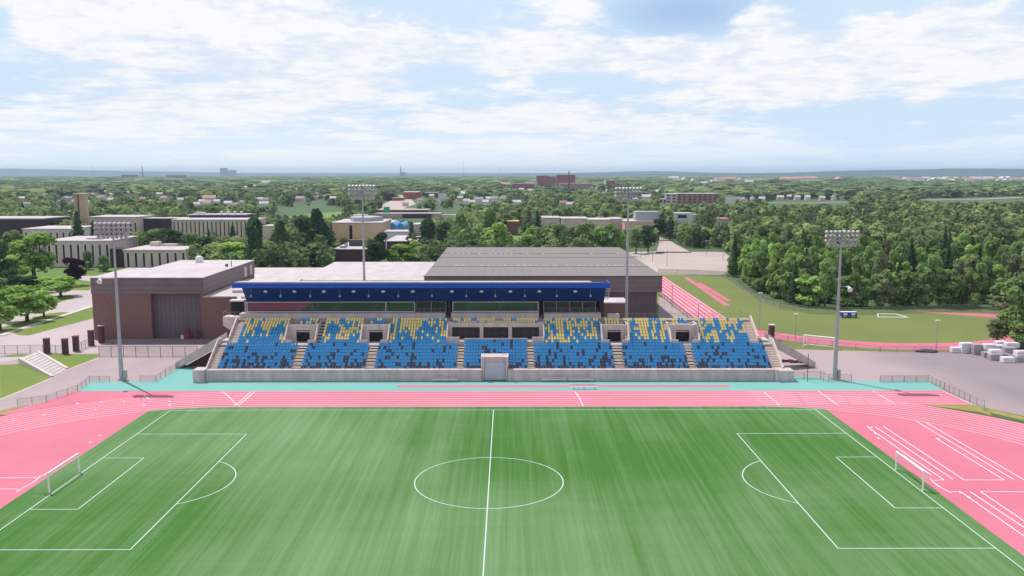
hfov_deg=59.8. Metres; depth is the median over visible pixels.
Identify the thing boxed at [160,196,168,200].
house
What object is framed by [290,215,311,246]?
broadleaf tree
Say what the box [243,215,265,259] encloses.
columnar tree
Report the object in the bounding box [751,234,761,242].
broadleaf tree
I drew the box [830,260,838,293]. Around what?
broadleaf tree
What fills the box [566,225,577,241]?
broadleaf tree
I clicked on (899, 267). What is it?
conifer tree
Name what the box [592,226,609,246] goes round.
broadleaf tree
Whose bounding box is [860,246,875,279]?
broadleaf tree
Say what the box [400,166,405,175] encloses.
church steeple
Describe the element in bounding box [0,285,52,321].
broadleaf tree
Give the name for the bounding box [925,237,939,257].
broadleaf tree
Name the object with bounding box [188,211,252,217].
penthouse storey
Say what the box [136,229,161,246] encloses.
broadleaf tree
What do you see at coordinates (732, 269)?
conifer tree
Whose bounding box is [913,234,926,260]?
broadleaf tree
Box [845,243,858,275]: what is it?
broadleaf tree
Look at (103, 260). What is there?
columnar tree
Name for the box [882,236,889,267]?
conifer tree
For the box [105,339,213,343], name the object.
loading platform
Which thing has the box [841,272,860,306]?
broadleaf tree
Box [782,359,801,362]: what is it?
rubble heap
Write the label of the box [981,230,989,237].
broadleaf tree
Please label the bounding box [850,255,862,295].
broadleaf tree
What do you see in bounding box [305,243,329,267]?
broadleaf tree
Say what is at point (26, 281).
broadleaf tree
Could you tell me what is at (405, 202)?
house
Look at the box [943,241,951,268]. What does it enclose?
conifer tree
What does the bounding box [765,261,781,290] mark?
broadleaf tree
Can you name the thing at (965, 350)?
foam pad
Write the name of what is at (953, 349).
foam pad
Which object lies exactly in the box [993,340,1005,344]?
foam pad
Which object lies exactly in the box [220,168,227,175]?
skyline block
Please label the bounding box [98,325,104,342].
brick pillar
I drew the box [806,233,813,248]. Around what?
broadleaf tree
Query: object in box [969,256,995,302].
broadleaf tree
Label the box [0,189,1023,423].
ground
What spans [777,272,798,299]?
broadleaf tree
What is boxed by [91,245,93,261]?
window
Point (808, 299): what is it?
broadleaf tree
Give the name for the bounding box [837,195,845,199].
house
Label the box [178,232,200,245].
broadleaf tree
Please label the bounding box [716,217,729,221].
reddish roof shed
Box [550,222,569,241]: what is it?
broadleaf tree
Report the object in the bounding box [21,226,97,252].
campus annex
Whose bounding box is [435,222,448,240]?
broadleaf tree
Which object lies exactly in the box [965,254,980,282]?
broadleaf tree
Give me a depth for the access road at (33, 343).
210.09 m
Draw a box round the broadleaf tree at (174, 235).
[156,228,182,243]
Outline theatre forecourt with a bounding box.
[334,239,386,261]
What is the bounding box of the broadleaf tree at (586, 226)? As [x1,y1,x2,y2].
[573,221,596,242]
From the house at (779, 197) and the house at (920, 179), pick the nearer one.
the house at (779, 197)
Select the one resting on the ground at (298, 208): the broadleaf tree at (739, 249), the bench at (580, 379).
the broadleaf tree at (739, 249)
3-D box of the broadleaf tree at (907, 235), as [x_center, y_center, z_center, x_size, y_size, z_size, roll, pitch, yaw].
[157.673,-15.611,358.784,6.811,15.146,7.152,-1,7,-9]
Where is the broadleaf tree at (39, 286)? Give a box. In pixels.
[32,276,52,289]
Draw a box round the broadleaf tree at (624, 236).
[620,231,630,250]
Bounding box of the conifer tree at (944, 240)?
[941,226,947,259]
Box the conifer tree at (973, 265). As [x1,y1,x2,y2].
[964,260,980,295]
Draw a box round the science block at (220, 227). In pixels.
[171,218,265,239]
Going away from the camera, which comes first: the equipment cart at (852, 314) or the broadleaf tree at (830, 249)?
the equipment cart at (852, 314)
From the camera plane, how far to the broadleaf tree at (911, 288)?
252.66 m
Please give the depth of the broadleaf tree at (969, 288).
252.00 m
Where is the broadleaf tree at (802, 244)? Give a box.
[798,239,804,254]
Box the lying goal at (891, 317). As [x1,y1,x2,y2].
[877,314,907,317]
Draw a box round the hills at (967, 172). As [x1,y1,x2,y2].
[555,168,1023,175]
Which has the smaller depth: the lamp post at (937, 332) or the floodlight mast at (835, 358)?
the floodlight mast at (835, 358)
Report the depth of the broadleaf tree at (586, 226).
399.45 m
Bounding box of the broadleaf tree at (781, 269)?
[767,262,790,290]
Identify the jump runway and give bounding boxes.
[685,278,730,305]
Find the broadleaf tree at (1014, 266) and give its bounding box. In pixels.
[1003,254,1023,278]
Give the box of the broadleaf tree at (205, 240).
[194,236,213,248]
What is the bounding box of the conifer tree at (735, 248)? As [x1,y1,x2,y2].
[727,233,739,271]
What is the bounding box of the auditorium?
[0,216,69,250]
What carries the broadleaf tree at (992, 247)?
on the ground at (298, 208)
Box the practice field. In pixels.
[656,274,1020,351]
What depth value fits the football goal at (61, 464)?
108.02 m
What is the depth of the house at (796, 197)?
1278.51 m
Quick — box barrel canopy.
[391,221,408,229]
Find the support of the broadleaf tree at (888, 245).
on the ground at (298, 208)
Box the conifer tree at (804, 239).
[803,232,806,248]
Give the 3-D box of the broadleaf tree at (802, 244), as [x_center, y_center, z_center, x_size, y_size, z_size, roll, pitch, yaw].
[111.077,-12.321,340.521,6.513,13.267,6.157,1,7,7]
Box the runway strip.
[398,385,729,386]
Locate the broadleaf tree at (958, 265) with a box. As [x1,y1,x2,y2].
[951,258,973,305]
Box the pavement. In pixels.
[0,338,221,410]
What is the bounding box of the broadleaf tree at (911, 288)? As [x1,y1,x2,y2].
[897,270,921,305]
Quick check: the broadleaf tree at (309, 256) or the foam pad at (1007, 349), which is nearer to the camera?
the foam pad at (1007, 349)
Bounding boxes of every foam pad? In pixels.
[950,346,960,352]
[959,342,972,347]
[961,348,970,352]
[970,349,983,354]
[971,343,983,349]
[981,351,986,356]
[982,343,995,348]
[987,349,1002,354]
[987,354,1001,359]
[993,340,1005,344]
[995,344,1004,349]
[999,356,1014,362]
[1002,346,1016,352]
[1003,342,1019,347]
[1013,350,1023,355]
[1013,356,1023,361]
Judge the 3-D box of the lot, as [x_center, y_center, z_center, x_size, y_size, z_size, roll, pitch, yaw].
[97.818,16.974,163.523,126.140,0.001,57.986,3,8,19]
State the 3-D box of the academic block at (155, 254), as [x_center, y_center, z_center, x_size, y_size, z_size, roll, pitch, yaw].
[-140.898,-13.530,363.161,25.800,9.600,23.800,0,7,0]
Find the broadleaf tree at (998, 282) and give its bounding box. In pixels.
[988,277,1009,299]
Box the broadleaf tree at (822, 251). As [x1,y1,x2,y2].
[819,248,825,254]
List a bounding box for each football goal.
[40,453,79,492]
[895,451,930,490]
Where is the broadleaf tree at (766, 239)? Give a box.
[762,236,768,247]
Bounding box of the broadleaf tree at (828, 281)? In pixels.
[812,258,837,306]
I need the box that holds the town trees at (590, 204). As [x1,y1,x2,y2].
[0,190,1023,228]
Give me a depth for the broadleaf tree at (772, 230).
363.47 m
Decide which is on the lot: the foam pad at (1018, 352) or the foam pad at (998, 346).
the foam pad at (998, 346)
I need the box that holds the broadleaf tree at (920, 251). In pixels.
[916,247,932,266]
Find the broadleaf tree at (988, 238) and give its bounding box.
[983,236,994,255]
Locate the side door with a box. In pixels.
[230,299,245,314]
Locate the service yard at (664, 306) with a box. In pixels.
[658,298,688,317]
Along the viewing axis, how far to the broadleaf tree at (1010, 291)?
195.81 m
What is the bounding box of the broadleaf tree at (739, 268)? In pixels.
[737,256,743,275]
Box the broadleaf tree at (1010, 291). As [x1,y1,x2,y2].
[995,280,1023,341]
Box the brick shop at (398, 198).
[392,197,404,200]
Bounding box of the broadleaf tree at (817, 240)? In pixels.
[811,235,824,249]
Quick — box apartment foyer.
[659,198,666,205]
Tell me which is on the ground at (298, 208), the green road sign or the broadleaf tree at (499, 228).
the broadleaf tree at (499, 228)
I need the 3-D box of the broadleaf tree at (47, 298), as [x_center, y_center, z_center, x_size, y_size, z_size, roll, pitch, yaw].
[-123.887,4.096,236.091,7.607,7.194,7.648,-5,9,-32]
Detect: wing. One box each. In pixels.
[203,279,302,338]
[226,170,236,175]
[254,268,321,278]
[301,262,434,280]
[536,176,548,185]
[541,216,560,225]
[559,216,588,228]
[587,218,609,229]
[606,217,622,229]
[661,193,676,203]
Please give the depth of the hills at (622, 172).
13143.50 m
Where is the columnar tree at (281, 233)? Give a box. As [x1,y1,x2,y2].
[269,220,296,253]
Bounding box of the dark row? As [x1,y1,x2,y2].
[425,192,438,197]
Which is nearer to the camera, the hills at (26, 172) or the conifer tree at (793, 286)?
the conifer tree at (793, 286)
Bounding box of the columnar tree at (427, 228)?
[419,217,435,248]
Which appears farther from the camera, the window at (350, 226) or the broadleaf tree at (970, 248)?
the window at (350, 226)
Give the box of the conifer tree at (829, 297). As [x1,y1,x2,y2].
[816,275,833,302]
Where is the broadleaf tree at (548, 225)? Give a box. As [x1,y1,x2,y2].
[544,223,554,241]
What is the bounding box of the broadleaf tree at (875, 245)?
[867,242,882,250]
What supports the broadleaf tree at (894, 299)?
on the ground at (298, 208)
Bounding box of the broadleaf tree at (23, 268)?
[0,255,30,276]
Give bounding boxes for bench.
[432,377,456,381]
[542,377,566,381]
[568,377,592,381]
[571,384,596,388]
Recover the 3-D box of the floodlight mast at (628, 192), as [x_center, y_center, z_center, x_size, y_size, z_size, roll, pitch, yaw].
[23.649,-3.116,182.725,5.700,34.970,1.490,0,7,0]
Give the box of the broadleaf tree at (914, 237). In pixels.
[909,235,916,245]
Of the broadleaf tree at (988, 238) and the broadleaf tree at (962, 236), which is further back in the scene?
the broadleaf tree at (962, 236)
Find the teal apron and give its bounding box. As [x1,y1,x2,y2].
[78,367,942,390]
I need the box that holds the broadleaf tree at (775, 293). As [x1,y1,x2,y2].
[770,275,787,298]
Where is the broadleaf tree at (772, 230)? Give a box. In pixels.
[768,228,780,242]
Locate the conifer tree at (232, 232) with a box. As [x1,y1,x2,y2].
[228,223,235,239]
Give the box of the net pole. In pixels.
[807,354,823,381]
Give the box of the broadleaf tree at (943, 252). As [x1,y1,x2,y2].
[936,249,946,267]
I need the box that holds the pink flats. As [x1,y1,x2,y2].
[121,175,137,177]
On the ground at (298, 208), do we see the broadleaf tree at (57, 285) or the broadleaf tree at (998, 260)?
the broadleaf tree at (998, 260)
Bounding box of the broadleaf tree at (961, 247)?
[951,242,965,257]
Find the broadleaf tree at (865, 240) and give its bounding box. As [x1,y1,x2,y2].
[858,234,871,276]
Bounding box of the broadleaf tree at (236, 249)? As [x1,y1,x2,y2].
[217,242,246,259]
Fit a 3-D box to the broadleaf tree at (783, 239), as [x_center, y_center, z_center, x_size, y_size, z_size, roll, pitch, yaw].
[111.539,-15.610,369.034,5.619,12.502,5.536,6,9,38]
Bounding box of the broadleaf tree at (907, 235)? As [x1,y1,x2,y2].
[898,231,910,255]
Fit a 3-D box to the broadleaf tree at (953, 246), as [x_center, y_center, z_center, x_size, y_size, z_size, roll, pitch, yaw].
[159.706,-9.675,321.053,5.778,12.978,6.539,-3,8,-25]
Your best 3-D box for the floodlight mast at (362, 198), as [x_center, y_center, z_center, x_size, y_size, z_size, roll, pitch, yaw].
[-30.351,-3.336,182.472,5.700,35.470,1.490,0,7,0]
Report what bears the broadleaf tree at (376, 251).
on the ground at (298, 208)
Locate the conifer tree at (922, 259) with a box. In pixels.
[916,254,924,283]
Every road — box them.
[0,276,98,361]
[382,195,1022,214]
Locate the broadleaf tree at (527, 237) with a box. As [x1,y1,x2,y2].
[520,226,536,246]
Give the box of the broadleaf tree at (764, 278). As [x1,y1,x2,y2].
[761,263,769,293]
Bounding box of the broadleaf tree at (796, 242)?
[790,238,802,254]
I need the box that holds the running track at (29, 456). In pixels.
[0,390,1023,555]
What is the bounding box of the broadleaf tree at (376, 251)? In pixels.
[365,232,389,261]
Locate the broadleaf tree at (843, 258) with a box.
[828,250,847,293]
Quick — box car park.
[629,238,728,274]
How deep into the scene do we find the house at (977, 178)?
3848.90 m
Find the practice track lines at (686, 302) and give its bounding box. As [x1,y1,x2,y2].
[658,280,724,317]
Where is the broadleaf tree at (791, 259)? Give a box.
[783,253,810,289]
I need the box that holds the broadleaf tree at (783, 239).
[779,236,785,255]
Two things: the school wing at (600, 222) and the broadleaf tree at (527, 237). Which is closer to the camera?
the broadleaf tree at (527, 237)
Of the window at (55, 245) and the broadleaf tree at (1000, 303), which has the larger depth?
the window at (55, 245)
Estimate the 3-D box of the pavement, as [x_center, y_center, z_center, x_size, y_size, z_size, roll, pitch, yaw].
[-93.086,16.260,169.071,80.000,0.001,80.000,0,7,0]
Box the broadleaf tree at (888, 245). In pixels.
[884,238,893,271]
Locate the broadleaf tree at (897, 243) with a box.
[890,236,906,272]
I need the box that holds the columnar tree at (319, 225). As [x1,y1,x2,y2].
[307,208,335,248]
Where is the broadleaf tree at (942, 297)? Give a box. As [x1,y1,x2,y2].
[927,269,958,306]
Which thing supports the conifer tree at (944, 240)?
on the ground at (298, 208)
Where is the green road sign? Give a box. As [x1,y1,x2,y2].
[384,207,389,212]
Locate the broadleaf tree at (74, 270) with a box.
[61,257,86,281]
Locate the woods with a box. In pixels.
[0,204,1023,267]
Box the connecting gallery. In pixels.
[143,217,188,232]
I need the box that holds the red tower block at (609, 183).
[606,180,614,188]
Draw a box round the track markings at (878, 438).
[13,391,1023,535]
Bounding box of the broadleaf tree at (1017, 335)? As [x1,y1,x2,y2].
[1008,320,1023,348]
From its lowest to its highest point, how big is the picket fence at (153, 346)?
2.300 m
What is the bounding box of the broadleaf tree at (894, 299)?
[887,275,906,305]
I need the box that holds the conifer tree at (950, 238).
[947,231,952,247]
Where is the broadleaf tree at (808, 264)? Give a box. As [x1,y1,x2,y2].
[801,255,819,285]
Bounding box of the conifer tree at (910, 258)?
[906,238,916,272]
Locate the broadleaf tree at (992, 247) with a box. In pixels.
[983,239,1001,267]
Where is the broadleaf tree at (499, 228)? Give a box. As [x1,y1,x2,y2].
[481,222,513,243]
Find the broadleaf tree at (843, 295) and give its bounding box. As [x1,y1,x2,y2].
[835,276,859,305]
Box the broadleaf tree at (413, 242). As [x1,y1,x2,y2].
[409,240,419,261]
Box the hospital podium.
[559,183,593,188]
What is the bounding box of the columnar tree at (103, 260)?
[95,255,110,270]
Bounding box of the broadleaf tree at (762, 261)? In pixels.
[752,251,771,291]
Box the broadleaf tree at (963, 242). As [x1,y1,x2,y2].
[957,240,968,252]
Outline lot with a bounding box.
[777,349,1023,415]
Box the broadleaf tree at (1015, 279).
[1008,276,1023,299]
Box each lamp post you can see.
[758,292,761,328]
[935,320,940,349]
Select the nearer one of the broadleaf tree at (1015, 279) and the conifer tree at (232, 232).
the broadleaf tree at (1015, 279)
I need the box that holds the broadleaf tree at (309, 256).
[294,249,312,267]
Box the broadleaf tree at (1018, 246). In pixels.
[1010,242,1022,254]
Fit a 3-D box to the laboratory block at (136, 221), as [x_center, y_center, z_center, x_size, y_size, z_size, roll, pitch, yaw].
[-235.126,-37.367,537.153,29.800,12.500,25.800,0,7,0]
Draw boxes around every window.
[55,245,57,262]
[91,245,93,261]
[127,253,129,266]
[349,225,352,238]
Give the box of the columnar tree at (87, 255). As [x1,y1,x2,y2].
[82,251,93,269]
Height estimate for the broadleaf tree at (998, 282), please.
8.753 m
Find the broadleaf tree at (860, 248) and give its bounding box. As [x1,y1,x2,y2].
[856,243,864,253]
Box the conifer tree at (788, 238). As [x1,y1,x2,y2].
[785,229,790,242]
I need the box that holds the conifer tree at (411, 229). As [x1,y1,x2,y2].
[407,221,415,238]
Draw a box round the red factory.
[166,175,185,177]
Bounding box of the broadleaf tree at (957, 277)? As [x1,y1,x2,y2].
[934,270,959,305]
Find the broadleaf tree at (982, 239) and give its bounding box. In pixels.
[979,236,986,247]
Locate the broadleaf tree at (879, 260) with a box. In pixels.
[871,250,886,281]
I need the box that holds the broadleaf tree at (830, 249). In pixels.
[825,241,835,252]
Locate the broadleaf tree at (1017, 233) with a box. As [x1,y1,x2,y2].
[1013,231,1023,242]
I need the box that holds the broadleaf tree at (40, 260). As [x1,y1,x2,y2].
[7,232,57,279]
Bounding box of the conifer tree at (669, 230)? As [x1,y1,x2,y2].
[661,216,675,237]
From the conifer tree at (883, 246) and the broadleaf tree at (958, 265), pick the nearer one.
the broadleaf tree at (958, 265)
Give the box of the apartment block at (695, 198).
[675,193,717,203]
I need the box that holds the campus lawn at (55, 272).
[0,240,386,314]
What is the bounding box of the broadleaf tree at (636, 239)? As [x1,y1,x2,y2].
[629,228,644,253]
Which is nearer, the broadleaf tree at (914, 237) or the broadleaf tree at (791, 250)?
the broadleaf tree at (791, 250)
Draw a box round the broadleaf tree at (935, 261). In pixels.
[915,254,943,304]
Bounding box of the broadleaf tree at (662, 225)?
[652,218,667,239]
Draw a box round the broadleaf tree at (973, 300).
[965,262,987,307]
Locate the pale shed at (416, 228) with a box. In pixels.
[413,223,420,233]
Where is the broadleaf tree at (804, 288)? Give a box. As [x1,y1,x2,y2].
[799,273,814,304]
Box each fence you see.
[0,345,42,353]
[17,376,109,405]
[98,346,196,356]
[658,269,998,314]
[662,292,694,317]
[776,334,948,349]
[794,372,851,381]
[928,374,984,405]
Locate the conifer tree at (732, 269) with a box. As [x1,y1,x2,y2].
[725,252,739,276]
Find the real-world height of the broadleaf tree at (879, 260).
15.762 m
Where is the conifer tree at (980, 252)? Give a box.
[975,244,982,291]
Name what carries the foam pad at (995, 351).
on the foam pad at (993, 357)
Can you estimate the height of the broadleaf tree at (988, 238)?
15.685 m
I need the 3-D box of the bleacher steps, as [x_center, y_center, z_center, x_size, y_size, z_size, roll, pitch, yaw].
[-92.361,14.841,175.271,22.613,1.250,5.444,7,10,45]
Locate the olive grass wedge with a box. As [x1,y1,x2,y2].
[0,405,1023,420]
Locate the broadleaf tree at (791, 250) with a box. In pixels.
[784,246,800,257]
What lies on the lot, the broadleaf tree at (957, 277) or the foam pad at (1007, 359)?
the foam pad at (1007, 359)
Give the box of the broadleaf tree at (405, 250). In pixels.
[388,244,423,261]
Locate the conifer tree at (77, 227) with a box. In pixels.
[70,210,85,236]
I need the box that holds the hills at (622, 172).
[512,171,717,175]
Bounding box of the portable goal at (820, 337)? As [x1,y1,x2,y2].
[803,335,834,346]
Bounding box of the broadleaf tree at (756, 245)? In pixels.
[749,238,768,255]
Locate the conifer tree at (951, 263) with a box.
[948,253,956,301]
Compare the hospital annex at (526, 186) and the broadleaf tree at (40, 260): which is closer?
the broadleaf tree at (40, 260)
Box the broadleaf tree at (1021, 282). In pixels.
[1017,272,1023,294]
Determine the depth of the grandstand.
173.82 m
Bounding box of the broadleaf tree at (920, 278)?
[907,272,931,306]
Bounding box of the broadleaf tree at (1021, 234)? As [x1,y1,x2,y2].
[1017,232,1023,239]
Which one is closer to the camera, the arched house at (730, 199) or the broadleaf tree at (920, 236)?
the broadleaf tree at (920, 236)
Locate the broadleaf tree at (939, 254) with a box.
[925,252,942,288]
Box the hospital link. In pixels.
[549,176,555,185]
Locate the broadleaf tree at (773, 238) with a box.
[769,232,778,243]
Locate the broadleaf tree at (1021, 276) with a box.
[1017,273,1023,286]
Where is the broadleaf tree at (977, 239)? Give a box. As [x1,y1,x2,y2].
[974,236,980,244]
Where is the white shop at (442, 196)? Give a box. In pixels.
[438,194,446,198]
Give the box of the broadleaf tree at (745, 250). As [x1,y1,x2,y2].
[737,244,751,277]
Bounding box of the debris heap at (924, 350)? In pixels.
[915,348,937,352]
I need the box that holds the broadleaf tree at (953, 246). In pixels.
[950,243,959,258]
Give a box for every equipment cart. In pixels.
[839,311,848,317]
[848,311,856,317]
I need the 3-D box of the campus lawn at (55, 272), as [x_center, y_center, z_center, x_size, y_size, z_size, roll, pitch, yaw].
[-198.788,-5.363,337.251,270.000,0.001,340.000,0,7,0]
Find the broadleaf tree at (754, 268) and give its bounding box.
[747,254,761,289]
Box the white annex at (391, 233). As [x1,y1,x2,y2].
[384,230,409,246]
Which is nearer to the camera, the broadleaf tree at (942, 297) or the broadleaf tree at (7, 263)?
the broadleaf tree at (942, 297)
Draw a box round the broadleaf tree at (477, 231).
[472,228,480,236]
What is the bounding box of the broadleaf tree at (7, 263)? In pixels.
[0,241,15,277]
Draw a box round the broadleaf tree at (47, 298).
[33,290,60,316]
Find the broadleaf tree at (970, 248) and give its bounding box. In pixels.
[960,244,986,258]
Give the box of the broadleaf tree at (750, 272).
[746,262,760,284]
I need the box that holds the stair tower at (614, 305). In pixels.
[601,298,624,317]
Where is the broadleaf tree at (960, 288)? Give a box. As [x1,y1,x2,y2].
[946,269,967,305]
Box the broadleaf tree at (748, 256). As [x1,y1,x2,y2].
[742,252,761,284]
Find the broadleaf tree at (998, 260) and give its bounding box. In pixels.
[992,256,1004,265]
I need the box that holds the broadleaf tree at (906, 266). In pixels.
[892,261,912,286]
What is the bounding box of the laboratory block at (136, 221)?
[87,215,154,235]
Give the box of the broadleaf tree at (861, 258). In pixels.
[859,255,873,289]
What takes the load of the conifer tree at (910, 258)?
on the ground at (298, 208)
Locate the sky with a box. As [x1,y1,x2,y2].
[0,0,1023,172]
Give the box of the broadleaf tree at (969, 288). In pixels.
[965,272,988,304]
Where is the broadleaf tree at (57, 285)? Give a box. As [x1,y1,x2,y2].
[40,276,79,296]
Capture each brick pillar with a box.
[42,338,50,353]
[60,338,68,353]
[71,335,79,351]
[87,330,94,345]
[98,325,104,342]
[768,324,775,336]
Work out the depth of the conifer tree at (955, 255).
267.71 m
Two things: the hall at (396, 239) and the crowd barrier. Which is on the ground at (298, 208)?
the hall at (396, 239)
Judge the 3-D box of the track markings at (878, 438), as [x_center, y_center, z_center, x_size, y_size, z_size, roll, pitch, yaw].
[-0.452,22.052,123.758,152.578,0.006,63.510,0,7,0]
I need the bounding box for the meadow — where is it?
[289,211,521,239]
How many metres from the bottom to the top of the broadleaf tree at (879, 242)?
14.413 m
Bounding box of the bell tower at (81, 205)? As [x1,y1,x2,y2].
[74,193,88,225]
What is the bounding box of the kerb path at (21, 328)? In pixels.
[0,306,96,398]
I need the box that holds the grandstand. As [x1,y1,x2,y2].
[175,280,815,381]
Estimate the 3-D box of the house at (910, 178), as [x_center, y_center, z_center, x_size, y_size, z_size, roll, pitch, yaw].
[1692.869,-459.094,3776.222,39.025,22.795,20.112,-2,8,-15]
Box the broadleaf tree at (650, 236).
[640,224,658,252]
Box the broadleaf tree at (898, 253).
[888,241,910,283]
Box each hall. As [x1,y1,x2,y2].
[90,256,254,339]
[386,235,420,260]
[622,211,659,230]
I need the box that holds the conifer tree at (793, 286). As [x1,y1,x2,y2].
[785,261,802,303]
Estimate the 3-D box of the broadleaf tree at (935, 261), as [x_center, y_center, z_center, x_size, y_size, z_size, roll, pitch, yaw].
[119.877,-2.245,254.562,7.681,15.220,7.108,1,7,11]
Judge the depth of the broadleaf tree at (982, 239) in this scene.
340.14 m
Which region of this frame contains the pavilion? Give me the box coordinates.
[262,224,274,239]
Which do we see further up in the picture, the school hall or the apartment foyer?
the apartment foyer
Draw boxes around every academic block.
[45,236,137,266]
[122,241,191,268]
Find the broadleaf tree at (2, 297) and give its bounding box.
[0,278,10,301]
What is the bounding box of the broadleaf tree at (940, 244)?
[926,236,942,251]
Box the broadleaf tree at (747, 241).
[739,237,751,260]
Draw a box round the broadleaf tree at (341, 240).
[339,237,348,243]
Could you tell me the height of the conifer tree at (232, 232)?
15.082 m
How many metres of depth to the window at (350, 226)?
474.06 m
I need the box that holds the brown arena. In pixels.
[424,247,662,317]
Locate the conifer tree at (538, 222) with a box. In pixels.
[534,210,540,227]
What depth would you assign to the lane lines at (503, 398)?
148.90 m
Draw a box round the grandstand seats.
[218,318,769,367]
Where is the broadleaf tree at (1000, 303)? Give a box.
[989,295,1017,309]
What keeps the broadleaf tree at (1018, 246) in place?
on the ground at (298, 208)
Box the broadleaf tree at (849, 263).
[844,251,863,273]
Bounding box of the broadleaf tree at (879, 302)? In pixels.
[870,268,892,307]
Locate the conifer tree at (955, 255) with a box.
[953,248,957,261]
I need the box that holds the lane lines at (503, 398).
[0,391,1023,444]
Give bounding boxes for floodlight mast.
[93,222,132,380]
[348,185,375,280]
[614,187,642,317]
[823,230,859,379]
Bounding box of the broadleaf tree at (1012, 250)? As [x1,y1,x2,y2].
[1009,247,1017,254]
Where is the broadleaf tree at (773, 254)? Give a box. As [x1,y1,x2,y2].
[766,244,777,291]
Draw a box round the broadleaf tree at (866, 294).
[855,276,876,306]
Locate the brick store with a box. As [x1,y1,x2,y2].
[403,191,420,198]
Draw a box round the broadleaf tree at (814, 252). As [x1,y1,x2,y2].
[810,245,827,293]
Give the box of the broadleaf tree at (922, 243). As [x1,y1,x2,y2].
[908,238,925,271]
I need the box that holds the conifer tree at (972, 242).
[968,237,974,252]
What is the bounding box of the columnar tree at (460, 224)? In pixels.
[445,211,477,240]
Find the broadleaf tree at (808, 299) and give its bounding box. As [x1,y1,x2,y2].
[794,274,823,305]
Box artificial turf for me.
[0,406,1023,575]
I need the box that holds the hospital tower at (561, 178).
[556,174,574,185]
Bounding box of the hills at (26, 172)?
[0,169,511,175]
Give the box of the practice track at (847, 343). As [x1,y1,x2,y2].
[659,276,1021,349]
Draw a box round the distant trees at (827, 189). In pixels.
[0,180,1023,200]
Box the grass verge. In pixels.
[0,282,98,398]
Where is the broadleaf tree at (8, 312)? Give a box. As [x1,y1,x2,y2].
[0,301,19,330]
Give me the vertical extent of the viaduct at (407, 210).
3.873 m
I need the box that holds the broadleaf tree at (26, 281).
[0,268,41,286]
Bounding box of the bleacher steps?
[18,350,68,376]
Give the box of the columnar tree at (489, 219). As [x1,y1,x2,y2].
[483,208,495,229]
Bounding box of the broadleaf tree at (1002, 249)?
[996,246,1011,263]
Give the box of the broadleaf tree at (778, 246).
[768,243,783,255]
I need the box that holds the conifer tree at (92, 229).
[91,220,95,235]
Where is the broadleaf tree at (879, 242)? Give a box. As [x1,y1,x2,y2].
[873,234,890,246]
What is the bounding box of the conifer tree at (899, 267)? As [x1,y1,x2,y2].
[894,259,904,288]
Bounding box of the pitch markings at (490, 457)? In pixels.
[0,409,1023,575]
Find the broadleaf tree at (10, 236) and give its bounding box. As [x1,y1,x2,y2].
[0,230,25,279]
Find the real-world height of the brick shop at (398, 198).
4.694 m
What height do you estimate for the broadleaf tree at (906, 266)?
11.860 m
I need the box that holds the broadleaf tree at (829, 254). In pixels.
[820,250,834,274]
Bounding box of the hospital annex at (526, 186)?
[512,183,533,189]
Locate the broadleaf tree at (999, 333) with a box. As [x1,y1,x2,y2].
[985,319,1010,339]
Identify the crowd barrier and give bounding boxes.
[880,376,928,380]
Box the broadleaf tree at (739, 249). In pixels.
[727,244,741,261]
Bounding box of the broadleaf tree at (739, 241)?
[731,230,746,252]
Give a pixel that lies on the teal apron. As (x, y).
(179, 379)
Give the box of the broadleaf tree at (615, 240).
[600,223,623,246]
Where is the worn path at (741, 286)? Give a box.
[722,274,839,313]
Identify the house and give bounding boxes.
[23,202,30,207]
[60,196,70,201]
[97,195,105,199]
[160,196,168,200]
[203,195,215,201]
[203,200,212,204]
[259,201,268,206]
[295,196,305,201]
[401,200,408,205]
[416,198,422,202]
[473,197,483,202]
[482,199,489,204]
[512,200,520,204]
[558,200,565,205]
[566,202,572,206]
[642,194,650,199]
[714,177,725,179]
[722,196,735,203]
[776,195,783,199]
[779,177,797,179]
[793,195,800,199]
[794,176,806,178]
[804,195,810,199]
[806,176,817,178]
[818,196,825,200]
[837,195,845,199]
[906,177,915,180]
[916,177,924,180]
[972,177,982,180]
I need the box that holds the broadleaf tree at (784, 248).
[779,244,788,258]
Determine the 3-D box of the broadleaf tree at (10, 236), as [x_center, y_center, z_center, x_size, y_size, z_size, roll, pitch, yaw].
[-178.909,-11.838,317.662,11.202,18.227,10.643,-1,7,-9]
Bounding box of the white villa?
[672,212,693,221]
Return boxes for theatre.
[331,214,391,244]
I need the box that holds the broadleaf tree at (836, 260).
[834,246,848,276]
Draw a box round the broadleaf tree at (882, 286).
[872,273,898,306]
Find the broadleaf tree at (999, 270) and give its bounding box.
[991,264,1006,299]
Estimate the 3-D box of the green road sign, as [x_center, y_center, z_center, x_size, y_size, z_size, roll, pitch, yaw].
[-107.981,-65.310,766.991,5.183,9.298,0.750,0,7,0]
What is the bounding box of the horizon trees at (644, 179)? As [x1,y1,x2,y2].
[0,175,1023,183]
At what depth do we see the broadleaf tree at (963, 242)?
354.52 m
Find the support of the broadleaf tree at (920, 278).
on the ground at (298, 208)
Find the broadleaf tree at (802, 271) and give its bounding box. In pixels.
[788,267,806,302]
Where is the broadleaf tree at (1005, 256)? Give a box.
[993,251,1009,266]
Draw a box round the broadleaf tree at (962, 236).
[954,233,968,247]
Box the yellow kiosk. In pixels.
[507,220,518,234]

